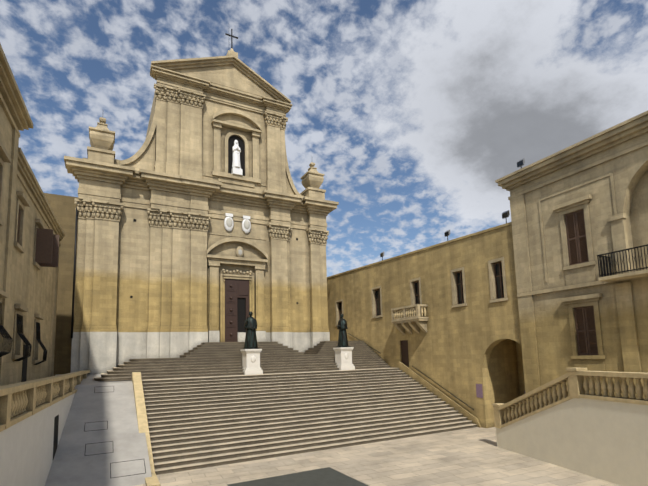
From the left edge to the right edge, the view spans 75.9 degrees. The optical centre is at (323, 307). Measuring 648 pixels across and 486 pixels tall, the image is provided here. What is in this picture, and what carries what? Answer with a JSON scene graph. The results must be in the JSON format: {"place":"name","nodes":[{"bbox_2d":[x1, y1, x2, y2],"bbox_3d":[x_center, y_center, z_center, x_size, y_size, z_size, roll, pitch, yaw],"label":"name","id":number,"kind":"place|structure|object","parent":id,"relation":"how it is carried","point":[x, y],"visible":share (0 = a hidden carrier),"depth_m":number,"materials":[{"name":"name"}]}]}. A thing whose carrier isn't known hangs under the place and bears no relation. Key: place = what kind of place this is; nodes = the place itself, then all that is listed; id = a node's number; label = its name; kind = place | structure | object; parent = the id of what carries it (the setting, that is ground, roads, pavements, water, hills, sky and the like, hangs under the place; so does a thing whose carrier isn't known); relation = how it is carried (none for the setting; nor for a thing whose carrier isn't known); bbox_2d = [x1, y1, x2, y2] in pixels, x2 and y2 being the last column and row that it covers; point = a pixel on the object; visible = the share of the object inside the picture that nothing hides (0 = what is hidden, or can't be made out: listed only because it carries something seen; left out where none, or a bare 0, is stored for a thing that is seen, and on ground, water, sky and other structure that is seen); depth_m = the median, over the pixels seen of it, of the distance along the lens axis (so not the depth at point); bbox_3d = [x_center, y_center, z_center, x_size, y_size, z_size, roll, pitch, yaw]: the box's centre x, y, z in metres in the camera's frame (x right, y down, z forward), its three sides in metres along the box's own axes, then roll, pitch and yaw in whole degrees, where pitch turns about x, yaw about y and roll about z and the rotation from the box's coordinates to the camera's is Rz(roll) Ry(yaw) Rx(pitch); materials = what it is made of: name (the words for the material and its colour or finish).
{"place":"outdoors","nodes":[
{"label":"outdoors","id":0,"kind":"place"},
{"bbox_2d":[0,0,647,276],"label":"sky","id":1,"kind":"structure","parent":0,"point":[411,113],"materials":[{"name":"blue"}]},
{"bbox_2d":[135,427,619,485],"bbox_3d":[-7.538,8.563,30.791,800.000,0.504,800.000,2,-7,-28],"label":"plaza ground","id":2,"kind":"structure","parent":0,"point":[475,456],"depth_m":16.54,"materials":[{"name":"beige stone"}]},
{"bbox_2d":[0,370,89,485],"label":"balustrade wall","id":3,"kind":"structure","parent":2,"relation":"on","point":[33,415],"depth_m":12.65,"materials":[{"name":"paint"}]},
{"bbox_2d":[0,43,64,385],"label":"building","id":4,"kind":"structure","parent":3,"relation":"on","point":[32,234],"depth_m":18.32,"materials":[{"name":"stone"}]},
{"bbox_2d":[45,374,151,485],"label":"side ramp","id":5,"kind":"structure","parent":2,"relation":"on","point":[102,442],"depth_m":17.50,"materials":[{"name":"stone"}]},
{"bbox_2d":[132,372,159,485],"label":"ramp parapet","id":6,"kind":"structure","parent":5,"relation":"on","point":[143,427],"depth_m":19.60,"materials":[{"name":"stone"}]},
{"bbox_2d":[44,48,338,375],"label":"cathedral","id":7,"kind":"structure","parent":2,"relation":"on","point":[170,225],"depth_m":31.78,"materials":[{"name":"stone"}]},
{"bbox_2d":[225,29,237,47],"bbox_3d":[-7.864,-22.884,35.480,1.100,2.750,0.080,2,-7,-28],"label":"cross","id":8,"kind":"object","parent":7,"relation":"on","point":[231,35],"visible":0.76,"depth_m":35.42,"materials":[{"name":"black metal"}]},
{"bbox_2d":[225,279,248,341],"bbox_3d":[-6.801,0.267,32.584,2.001,5.002,0.320,2,-7,-28],"label":"door","id":9,"kind":"structure","parent":7,"relation":"in","point":[236,302],"depth_m":32.58,"materials":[{"name":"brown wood"}]},
{"bbox_2d":[231,140,242,175],"bbox_3d":[-7.147,-12.292,34.107,0.809,3.060,0.633,2,-7,-28],"label":"mary statue","id":10,"kind":"object","parent":7,"relation":"on","point":[236,169],"visible":1,"depth_m":33.92,"materials":[{"name":"white stone"}]},
{"bbox_2d":[94,341,476,474],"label":"cathedral stairs","id":11,"kind":"structure","parent":2,"relation":"on","point":[209,404],"depth_m":23.76,"materials":[{"name":"beige stone"}]},
{"bbox_2d":[240,349,262,374],"bbox_3d":[-4.883,3.672,27.878,1.200,1.710,1.200,2,-7,-28],"label":"pope statue pedestal","id":12,"kind":"object","parent":11,"relation":"on","point":[251,361],"visible":1,"depth_m":27.45,"materials":[{"name":"stone"}]},
{"bbox_2d":[243,312,258,348],"bbox_3d":[-4.950,1.550,28.082,0.920,2.556,0.820,2,-7,-28],"label":"pope statue","id":13,"kind":"object","parent":12,"relation":"on","point":[250,325],"visible":1,"depth_m":27.86,"materials":[{"name":"green metal"}]},
{"bbox_2d":[333,347,354,369],"bbox_3d":[1.467,3.880,31.244,1.200,1.710,1.200,2,-7,-28],"label":"pope statue pedestal","id":14,"kind":"object","parent":11,"relation":"on","point":[343,358],"visible":0.96,"depth_m":30.83,"materials":[{"name":"stone"}]},
{"bbox_2d":[336,314,350,347],"bbox_3d":[1.404,1.760,31.474,0.858,2.556,0.895,2,-7,-28],"label":"pope statue","id":15,"kind":"object","parent":14,"relation":"on","point":[342,327],"visible":1,"depth_m":31.20,"materials":[{"name":"green metal"}]},
{"bbox_2d":[348,333,473,409],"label":"stair handrails","id":16,"kind":"object","parent":11,"relation":"on","point":[426,376],"visible":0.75,"depth_m":28.11,"materials":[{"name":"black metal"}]},
{"bbox_2d":[327,210,524,427],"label":"building","id":17,"kind":"structure","parent":2,"relation":"on","point":[444,315],"depth_m":27.25,"materials":[{"name":"beige stone"}]},
{"bbox_2d":[492,367,647,485],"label":"balustrade wall","id":18,"kind":"structure","parent":2,"relation":"on","point":[581,428],"depth_m":14.99,"materials":[{"name":"beige paint"}]},
{"bbox_2d":[495,111,647,410],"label":"building","id":19,"kind":"structure","parent":2,"relation":"on","point":[576,209],"depth_m":19.63,"materials":[{"name":"stone"}]},
{"bbox_2d":[597,244,647,281],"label":"balcony railing","id":20,"kind":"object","parent":19,"relation":"attached to","point":[622,276],"depth_m":17.46,"materials":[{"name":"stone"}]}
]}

